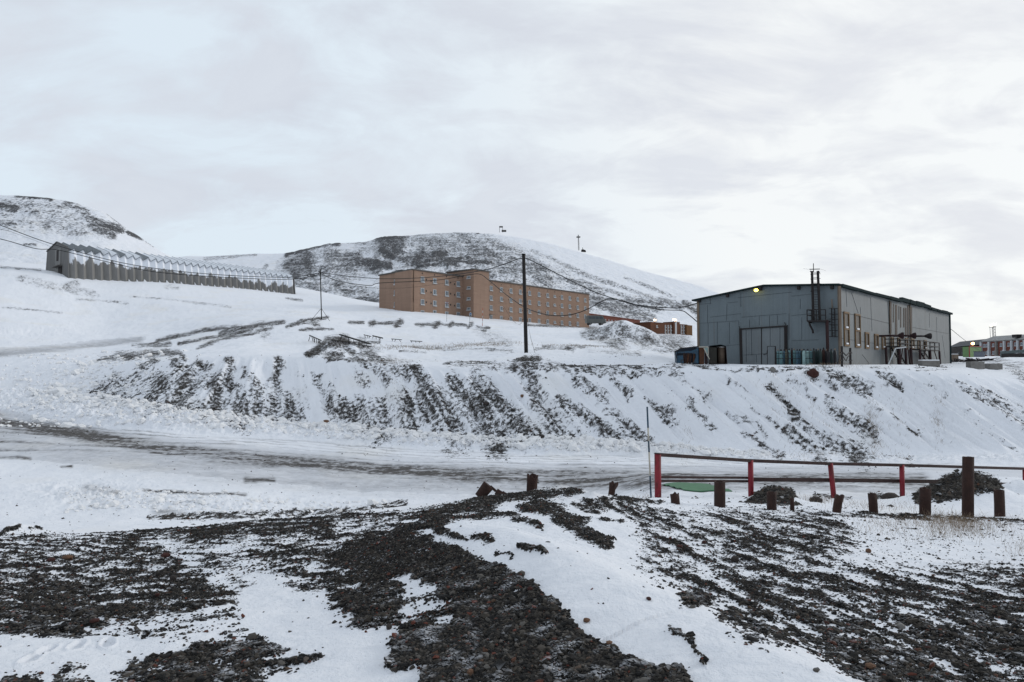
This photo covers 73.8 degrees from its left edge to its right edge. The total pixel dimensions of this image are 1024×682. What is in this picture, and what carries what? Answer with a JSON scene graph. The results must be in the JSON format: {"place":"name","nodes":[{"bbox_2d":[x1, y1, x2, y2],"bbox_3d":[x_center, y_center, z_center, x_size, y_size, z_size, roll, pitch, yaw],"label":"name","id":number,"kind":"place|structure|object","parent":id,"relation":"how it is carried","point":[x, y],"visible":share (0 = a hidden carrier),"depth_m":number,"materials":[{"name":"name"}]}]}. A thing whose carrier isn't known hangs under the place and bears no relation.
{"place":"outdoors","nodes":[
{"label":"outdoors","id":0,"kind":"place"},
{"bbox_2d":[0,195,170,264],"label":"hills","id":1,"kind":"structure","parent":0,"point":[51,220],"depth_m":382.31,"materials":[{"name":"white snow"}]},
{"bbox_2d":[175,232,718,335],"bbox_3d":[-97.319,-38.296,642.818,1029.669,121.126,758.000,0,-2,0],"label":"hills","id":2,"kind":"structure","parent":0,"point":[434,252],"depth_m":514.27,"materials":[{"name":"white snow"}]},
{"bbox_2d":[0,262,1023,681],"bbox_3d":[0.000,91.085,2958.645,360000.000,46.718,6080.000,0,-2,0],"label":"ground","id":3,"kind":"structure","parent":0,"point":[250,332],"depth_m":47.10,"materials":[{"name":"white snow"}]},
{"bbox_2d":[62,555,72,559],"bbox_3d":[-5.724,2.782,8.787,0.131,0.062,0.097,0,-2,0],"label":"stone","id":4,"kind":"object","parent":3,"relation":"on","point":[67,557],"visible":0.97,"depth_m":8.76,"materials":[{"name":"brown stone"}]},
{"bbox_2d":[161,552,170,556],"bbox_3d":[-4.559,2.821,8.986,0.122,0.067,0.105,0,-2,-12],"label":"stone","id":5,"kind":"object","parent":3,"relation":"on","point":[165,554],"visible":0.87,"depth_m":8.96,"materials":[{"name":"brown stone"}]},
{"bbox_2d":[46,241,295,293],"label":"folded roof shed","id":6,"kind":"structure","parent":3,"relation":"on","point":[70,265],"depth_m":188.98,"materials":[{"name":"metal"}]},
{"bbox_2d":[308,335,321,342],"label":"broken trestle","id":7,"kind":"object","parent":3,"relation":"on","point":[319,340],"visible":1,"depth_m":95.91,"materials":[{"name":"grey wood"}]},
{"bbox_2d":[312,270,329,320],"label":"thin pole","id":8,"kind":"object","parent":3,"relation":"on","point":[320,297],"visible":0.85,"depth_m":121.31,"materials":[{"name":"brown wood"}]},
{"bbox_2d":[0,225,317,277],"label":"power cable","id":9,"kind":"object","parent":8,"relation":"attached to","point":[148,267],"visible":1,"depth_m":111.51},
{"bbox_2d":[1,239,319,279],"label":"power cable","id":10,"kind":"object","parent":8,"relation":"attached to","point":[154,271],"visible":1,"depth_m":111.99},
{"bbox_2d":[322,272,475,287],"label":"power cable","id":11,"kind":"object","parent":8,"relation":"attached to","point":[407,287],"visible":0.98,"depth_m":131.70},
{"bbox_2d":[322,274,696,315],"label":"power cable","id":12,"kind":"object","parent":8,"relation":"attached to","point":[517,302],"visible":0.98,"depth_m":95.03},
{"bbox_2d":[339,334,370,344],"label":"broken trestle","id":13,"kind":"object","parent":3,"relation":"on","point":[341,335],"visible":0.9,"depth_m":97.20,"materials":[{"name":"grey wood"}]},
{"bbox_2d":[0,345,770,517],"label":"snow lumps","id":14,"kind":"object","parent":3,"relation":"on","point":[58,390],"visible":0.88,"depth_m":58.32,"materials":[{"name":"white snow"}]},
{"bbox_2d":[386,623,391,629],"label":"stone","id":15,"kind":"object","parent":3,"relation":"on","point":[388,626],"visible":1,"depth_m":4.84,"materials":[{"name":"stone"}]},
{"bbox_2d":[378,268,589,327],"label":"apartment building","id":16,"kind":"structure","parent":3,"relation":"on","point":[477,295],"depth_m":184.81,"materials":[{"name":"orange brick"}]},
{"bbox_2d":[476,481,506,496],"bbox_3d":[-0.422,3.030,13.819,0.643,0.383,0.249,0,-2,0],"label":"pipe stump","id":17,"kind":"object","parent":3,"relation":"on","point":[485,489],"visible":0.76,"depth_m":13.73,"materials":[{"name":"brown metal"}]},
{"bbox_2d":[0,541,1023,681],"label":"gravel","id":18,"kind":"structure","parent":3,"relation":"on","point":[457,653],"depth_m":4.57,"materials":[{"name":"black gravel"}]},
{"bbox_2d":[89,618,99,622],"bbox_3d":[-3.390,2.270,5.542,0.073,0.031,0.063,1,-2,-25],"label":"stone","id":19,"kind":"object","parent":18,"relation":"on","point":[93,620],"visible":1,"depth_m":5.53,"materials":[{"name":"brown stone"}]},
{"bbox_2d":[865,662,875,668],"bbox_3d":[2.113,1.914,4.022,0.058,0.031,0.066,-1,-2,28],"label":"stone","id":20,"kind":"object","parent":18,"relation":"on","point":[870,665],"visible":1,"depth_m":4.00,"materials":[{"name":"brown stone"}]},
{"bbox_2d":[0,347,1023,524],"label":"gravel","id":21,"kind":"structure","parent":3,"relation":"on","point":[934,487],"depth_m":41.98,"materials":[{"name":"black gravel"}]},
{"bbox_2d":[522,254,534,352],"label":"utility pole","id":22,"kind":"object","parent":3,"relation":"on","point":[524,306],"visible":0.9,"depth_m":79.05,"materials":[{"name":"brown wood"}]},
{"bbox_2d":[325,258,521,278],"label":"power cable","id":23,"kind":"object","parent":22,"relation":"attached to","point":[428,277],"visible":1,"depth_m":106.28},
{"bbox_2d":[525,258,696,321],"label":"power cable","id":24,"kind":"object","parent":22,"relation":"attached to","point":[604,295],"visible":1,"depth_m":79.98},
{"bbox_2d":[526,473,537,490],"bbox_3d":[0.421,2.995,14.190,0.257,0.472,0.251,0,-2,0],"label":"pipe stump","id":25,"kind":"object","parent":3,"relation":"on","point":[532,480],"visible":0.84,"depth_m":14.10,"materials":[{"name":"brown metal"}]},
{"bbox_2d":[585,315,605,324],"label":"minibus","id":26,"kind":"object","parent":3,"relation":"on","point":[591,319],"visible":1,"depth_m":154.35,"materials":[{"name":"grey paint"}]},
{"bbox_2d":[608,481,617,494],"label":"pipe stump","id":27,"kind":"object","parent":3,"relation":"on","point":[613,486],"visible":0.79,"depth_m":14.45,"materials":[{"name":"brown metal"}]},
{"bbox_2d":[589,313,640,322],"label":"brick hall","id":28,"kind":"structure","parent":3,"relation":"on","point":[609,318],"depth_m":307.40,"materials":[{"name":"brown brick"}]},
{"bbox_2d":[646,407,651,497],"bbox_3d":[4.077,3.334,20.292,0.148,2.750,0.049,0,-2,0],"label":"snow pole","id":29,"kind":"object","parent":3,"relation":"on","point":[649,452],"visible":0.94,"depth_m":20.28,"materials":[{"name":"blue paint"}]},
{"bbox_2d":[633,319,691,334],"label":"orange brick building","id":30,"kind":"structure","parent":3,"relation":"on","point":[675,327],"depth_m":247.47,"materials":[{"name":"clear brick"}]},
{"bbox_2d":[670,492,679,503],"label":"pipe stump","id":31,"kind":"object","parent":3,"relation":"on","point":[674,497],"visible":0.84,"depth_m":13.73,"materials":[{"name":"brown metal"}]},
{"bbox_2d":[674,346,698,363],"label":"scrap bin","id":32,"kind":"object","parent":3,"relation":"on","point":[688,355],"visible":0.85,"depth_m":65.52,"materials":[{"name":"blue metal"}]},
{"bbox_2d":[350,339,1023,561],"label":"dry grass","id":33,"kind":"structure","parent":3,"relation":"on","point":[950,521],"depth_m":13.45,"materials":[{"name":"brown plant"}]},
{"bbox_2d":[661,482,731,491],"bbox_3d":[7.314,5.799,27.107,1.972,0.781,5.552,0,-2,4],"label":"corrugated sheet","id":34,"kind":"object","parent":3,"relation":"on","point":[700,487],"visible":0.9,"depth_m":26.26,"materials":[{"name":"green metal"}]},
{"bbox_2d":[699,346,709,363],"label":"scrap tank","id":35,"kind":"object","parent":3,"relation":"on","point":[701,354],"visible":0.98,"depth_m":65.50,"materials":[{"name":"metal"}]},
{"bbox_2d":[708,344,726,363],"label":"steel container","id":36,"kind":"object","parent":3,"relation":"on","point":[717,354],"visible":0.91,"depth_m":65.64,"materials":[{"name":"black metal"}]},
{"bbox_2d":[714,480,725,507],"bbox_3d":[4.290,3.216,14.099,0.235,0.641,0.239,0,-2,0],"label":"pipe stump","id":37,"kind":"object","parent":3,"relation":"on","point":[719,493],"visible":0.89,"depth_m":14.01,"materials":[{"name":"brown metal"}]},
{"bbox_2d":[731,556,738,561],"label":"stone","id":38,"kind":"object","parent":3,"relation":"on","point":[734,558],"visible":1,"depth_m":8.08,"materials":[{"name":"grey stone"}]},
{"bbox_2d":[767,491,776,509],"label":"pipe stump","id":39,"kind":"object","parent":3,"relation":"on","point":[771,500],"visible":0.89,"depth_m":14.11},
{"bbox_2d":[779,349,782,364],"bbox_3d":[25.111,1.512,63.660,0.319,1.475,0.319,0,-2,0],"label":"gas cylinder","id":40,"kind":"object","parent":3,"relation":"on","point":[780,360],"visible":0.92,"depth_m":63.54,"materials":[{"name":"teal paint"}]},
{"bbox_2d":[785,350,787,364],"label":"gas cylinder","id":41,"kind":"object","parent":3,"relation":"on","point":[786,356],"visible":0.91,"depth_m":63.75,"materials":[{"name":"green paint"}]},
{"bbox_2d":[788,349,790,364],"bbox_3d":[25.663,1.464,63.141,0.248,1.533,0.248,0,-2,0],"label":"gas cylinder","id":42,"kind":"object","parent":3,"relation":"on","point":[789,351],"visible":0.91,"depth_m":63.03,"materials":[{"name":"teal paint"}]},
{"bbox_2d":[791,348,792,364],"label":"gas cylinder","id":43,"kind":"object","parent":3,"relation":"on","point":[791,356],"visible":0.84,"depth_m":63.39,"materials":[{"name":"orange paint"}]},
{"bbox_2d":[790,498,794,510],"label":"pipe stump","id":44,"kind":"object","parent":3,"relation":"on","point":[792,507],"visible":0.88,"depth_m":14.26,"materials":[{"name":"brown metal"}]},
{"bbox_2d":[793,349,795,364],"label":"gas cylinder","id":45,"kind":"object","parent":3,"relation":"on","point":[794,356],"visible":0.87,"depth_m":63.24,"materials":[{"name":"teal paint"}]},
{"bbox_2d":[776,351,814,364],"bbox_3d":[25.918,1.865,62.542,3.530,1.820,0.099,-2,-3,43],"label":"cylinder rack","id":46,"kind":"object","parent":3,"relation":"on","point":[788,358],"visible":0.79,"depth_m":62.91,"materials":[{"name":"black metal"}]},
{"bbox_2d":[796,349,798,364],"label":"gas cylinder","id":47,"kind":"object","parent":3,"relation":"on","point":[797,356],"visible":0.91,"depth_m":62.56,"materials":[{"name":"blue metal"}]},
{"bbox_2d":[802,349,805,364],"bbox_3d":[26.520,1.447,61.989,0.283,1.478,0.283,0,-2,0],"label":"gas cylinder","id":48,"kind":"object","parent":3,"relation":"on","point":[803,357],"visible":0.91,"depth_m":61.89,"materials":[{"name":"teal paint"}]},
{"bbox_2d":[806,349,809,364],"bbox_3d":[26.972,1.461,62.249,0.295,1.454,0.295,0,-2,0],"label":"gas cylinder","id":49,"kind":"object","parent":3,"relation":"on","point":[807,356],"visible":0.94,"depth_m":62.14,"materials":[{"name":"teal paint"}]},
{"bbox_2d":[809,349,812,364],"bbox_3d":[27.283,1.463,62.299,0.260,1.456,0.260,0,-2,0],"label":"gas cylinder","id":50,"kind":"object","parent":3,"relation":"on","point":[810,354],"visible":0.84,"depth_m":62.20,"materials":[{"name":"teal paint"}]},
{"bbox_2d":[807,368,818,377],"bbox_3d":[24.750,2.663,56.133,0.692,0.856,0.959,1,-2,-28],"label":"boulder","id":51,"kind":"object","parent":3,"relation":"on","point":[813,372],"visible":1,"depth_m":55.82,"materials":[{"name":"red stone"}]},
{"bbox_2d":[812,348,815,364],"bbox_3d":[27.267,1.400,61.630,0.260,1.532,0.260,0,-2,0],"label":"gas cylinder","id":52,"kind":"object","parent":3,"relation":"on","point":[813,357],"visible":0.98,"depth_m":61.56,"materials":[{"name":"green paint"}]},
{"bbox_2d":[809,496,822,502],"bbox_3d":[8.481,4.447,19.046,0.347,0.219,0.280,-1,-2,19],"label":"boulder","id":53,"kind":"object","parent":3,"relation":"on","point":[818,499],"visible":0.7,"depth_m":18.96,"materials":[{"name":"stone"}]},
{"bbox_2d":[817,349,818,364],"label":"gas cylinder","id":54,"kind":"object","parent":3,"relation":"on","point":[817,356],"visible":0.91,"depth_m":61.78,"materials":[{"name":"green paint"}]},
{"bbox_2d":[819,349,821,364],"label":"gas cylinder","id":55,"kind":"object","parent":3,"relation":"on","point":[820,355],"visible":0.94,"depth_m":61.13,"materials":[{"name":"green paint"}]},
{"bbox_2d":[692,263,952,364],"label":"warehouse","id":56,"kind":"structure","parent":3,"relation":"on","point":[759,324],"depth_m":67.68,"materials":[{"name":"grey metal"}]},
{"bbox_2d":[843,311,849,346],"bbox_3d":[31.087,-1.102,63.382,0.180,3.202,1.482,-2,-3,43],"label":"window","id":57,"kind":"structure","parent":56,"relation":"in","point":[846,315],"depth_m":63.41,"materials":[{"name":"brown wood"}]},
{"bbox_2d":[854,313,860,347],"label":"window","id":58,"kind":"structure","parent":56,"relation":"in","point":[857,317],"depth_m":65.82,"materials":[{"name":"brown wood"}]},
{"bbox_2d":[864,332,869,348],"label":"window","id":59,"kind":"structure","parent":56,"relation":"in","point":[867,335],"depth_m":67.96,"materials":[{"name":"brown wood"}]},
{"bbox_2d":[874,334,878,349],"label":"window","id":60,"kind":"structure","parent":56,"relation":"in","point":[876,336],"depth_m":70.31,"materials":[{"name":"brown wood"}]},
{"bbox_2d":[881,337,885,349],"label":"window","id":61,"kind":"structure","parent":56,"relation":"in","point":[883,340],"depth_m":72.33,"materials":[{"name":"brown wood"}]},
{"bbox_2d":[911,338,914,348],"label":"window","id":62,"kind":"structure","parent":56,"relation":"in","point":[912,342],"depth_m":81.35,"materials":[{"name":"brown wood"}]},
{"bbox_2d":[822,348,824,364],"bbox_3d":[28.100,1.374,61.532,0.283,1.574,0.283,0,-2,0],"label":"gas cylinder","id":63,"kind":"object","parent":3,"relation":"on","point":[823,356],"visible":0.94,"depth_m":61.41,"materials":[{"name":"orange paint"}]},
{"bbox_2d":[825,349,827,364],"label":"gas cylinder","id":64,"kind":"object","parent":3,"relation":"on","point":[826,360],"visible":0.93,"depth_m":61.31,"materials":[{"name":"black paint"}]},
{"bbox_2d":[827,349,829,363],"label":"gas cylinder","id":65,"kind":"object","parent":3,"relation":"on","point":[828,354],"visible":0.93,"depth_m":60.66,"materials":[{"name":"black paint"}]},
{"bbox_2d":[830,349,832,364],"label":"gas cylinder","id":66,"kind":"object","parent":3,"relation":"on","point":[831,357],"visible":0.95,"depth_m":60.98,"materials":[{"name":"green paint"}]},
{"bbox_2d":[833,349,836,364],"bbox_3d":[28.802,1.405,60.868,0.271,1.465,0.271,0,-2,0],"label":"gas cylinder","id":67,"kind":"object","parent":3,"relation":"on","point":[834,357],"visible":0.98,"depth_m":60.77,"materials":[{"name":"black paint"}]},
{"bbox_2d":[832,494,843,512],"bbox_3d":[6.728,3.405,14.091,0.271,0.488,0.186,0,-2,0],"label":"pipe stump","id":68,"kind":"object","parent":3,"relation":"on","point":[837,503],"visible":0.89,"depth_m":14.02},
{"bbox_2d":[654,453,1023,497],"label":"railing","id":69,"kind":"object","parent":3,"relation":"on","point":[832,480],"visible":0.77,"depth_m":23.34,"materials":[{"name":"brown metal"}]},
{"bbox_2d":[837,346,851,366],"bbox_3d":[28.248,1.421,57.962,0.198,1.935,3.867,-2,-3,43],"label":"pipe stand","id":70,"kind":"object","parent":3,"relation":"on","point":[849,356],"visible":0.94,"depth_m":57.82,"materials":[{"name":"black metal"}]},
{"bbox_2d":[868,492,877,512],"bbox_3d":[7.677,3.495,14.511,0.182,0.537,0.235,0,-2,0],"label":"pipe stump","id":71,"kind":"object","parent":3,"relation":"on","point":[872,502],"visible":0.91,"depth_m":14.45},
{"bbox_2d":[881,492,899,498],"bbox_3d":[12.111,5.003,21.831,0.504,0.290,0.509,0,-2,-12],"label":"boulder","id":72,"kind":"object","parent":3,"relation":"on","point":[888,495],"visible":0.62,"depth_m":21.68,"materials":[{"name":"stone"}]},
{"bbox_2d":[884,338,912,364],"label":"steel platform","id":73,"kind":"structure","parent":3,"relation":"on","point":[899,357],"depth_m":72.28,"materials":[{"name":"black metal"}]},
{"bbox_2d":[897,623,905,628],"bbox_3d":[3.047,2.234,5.346,0.061,0.047,0.059,-2,-3,38],"label":"stone","id":74,"kind":"object","parent":3,"relation":"on","point":[900,625],"visible":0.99,"depth_m":5.33,"materials":[{"name":"grey stone"}]},
{"bbox_2d":[908,340,940,363],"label":"steel platform","id":75,"kind":"structure","parent":3,"relation":"on","point":[929,355],"depth_m":81.52,"materials":[{"name":"black metal"}]},
{"bbox_2d":[919,487,930,514],"bbox_3d":[8.774,3.466,14.489,0.254,0.700,0.239,0,-2,0],"label":"pipe stump","id":76,"kind":"object","parent":3,"relation":"on","point":[925,497],"visible":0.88,"depth_m":14.41,"materials":[{"name":"brown metal"}]},
{"bbox_2d":[918,360,939,366],"bbox_3d":[37.846,2.023,61.967,1.500,0.650,0.900,0,-2,8],"label":"concrete block","id":77,"kind":"object","parent":3,"relation":"on","point":[933,363],"depth_m":61.54,"materials":[{"name":"grey concrete"}]},
{"bbox_2d":[952,354,958,359],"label":"concrete block","id":78,"kind":"structure","parent":3,"relation":"on","point":[955,356],"depth_m":105.48,"materials":[{"name":"grey concrete"}]},
{"bbox_2d":[962,456,973,516],"bbox_3d":[9.748,3.184,14.592,0.260,1.416,0.223,0,-2,0],"label":"pipe stump","id":79,"kind":"object","parent":3,"relation":"on","point":[967,484],"visible":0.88,"depth_m":14.51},
{"bbox_2d":[951,339,984,355],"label":"dark hall","id":80,"kind":"structure","parent":3,"relation":"on","point":[956,348],"depth_m":338.17,"materials":[{"name":"grey"}]},
{"bbox_2d":[954,358,988,360],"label":"scrap heap","id":81,"kind":"object","parent":3,"relation":"on","point":[972,359],"visible":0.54,"depth_m":102.60,"materials":[{"name":"black metal"}]},
{"bbox_2d":[963,346,981,356],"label":"green container","id":82,"kind":"object","parent":3,"relation":"on","point":[968,351],"visible":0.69,"depth_m":201.31,"materials":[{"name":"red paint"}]},
{"bbox_2d":[966,361,984,368],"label":"concrete block","id":83,"kind":"object","parent":3,"relation":"on","point":[976,364],"depth_m":65.53,"materials":[{"name":"grey concrete"}]},
{"bbox_2d":[973,351,984,356],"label":"grey cabin","id":84,"kind":"object","parent":3,"relation":"on","point":[978,354],"visible":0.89,"depth_m":187.01,"materials":[{"name":"grey metal"}]},
{"bbox_2d":[966,358,995,360],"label":"scrap heap","id":85,"kind":"object","parent":3,"relation":"on","point":[991,359],"visible":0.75,"depth_m":103.73,"materials":[{"name":"black metal"}]},
{"bbox_2d":[990,323,995,336],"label":"light mast","id":86,"kind":"object","parent":3,"relation":"on","point":[993,332],"visible":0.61,"depth_m":329.59,"materials":[{"name":"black metal"}]},
{"bbox_2d":[985,363,1002,369],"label":"concrete block","id":87,"kind":"object","parent":3,"relation":"on","point":[996,366],"depth_m":69.53,"materials":[{"name":"grey concrete"}]},
{"bbox_2d":[993,489,1005,516],"bbox_3d":[10.487,3.555,14.681,0.205,0.702,0.210,0,-2,0],"label":"pipe stump","id":88,"kind":"object","parent":3,"relation":"on","point":[999,501],"visible":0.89,"depth_m":14.61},
{"bbox_2d":[979,334,1023,355],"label":"terrace house","id":89,"kind":"structure","parent":3,"relation":"on","point":[994,346],"depth_m":288.53,"materials":[{"name":"white paint"}]},
{"bbox_2d":[1000,350,1023,357],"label":"grey shelter","id":90,"kind":"object","parent":3,"relation":"on","point":[1014,353],"visible":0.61,"depth_m":159.81,"materials":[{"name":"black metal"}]},
{"bbox_2d":[0,486,1023,611],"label":"gravel","id":91,"kind":"structure","parent":0,"point":[353,561],"depth_m":7.95,"materials":[{"name":"black gravel"}]},
{"bbox_2d":[169,575,176,580],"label":"stone","id":92,"kind":"object","parent":91,"relation":"on","point":[172,577],"visible":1,"depth_m":7.15,"materials":[{"name":"stone"}]},
{"bbox_2d":[0,336,1023,494],"bbox_3d":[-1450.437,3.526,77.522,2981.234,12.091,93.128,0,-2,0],"label":"road","id":93,"kind":"structure","parent":0,"point":[98,446],"depth_m":43.68,"materials":[{"name":"white snow"}]},
{"bbox_2d":[0,0,1023,345],"label":"sky","id":94,"kind":"structure","parent":0,"point":[719,146],"materials":[{"name":"white"}]}
]}

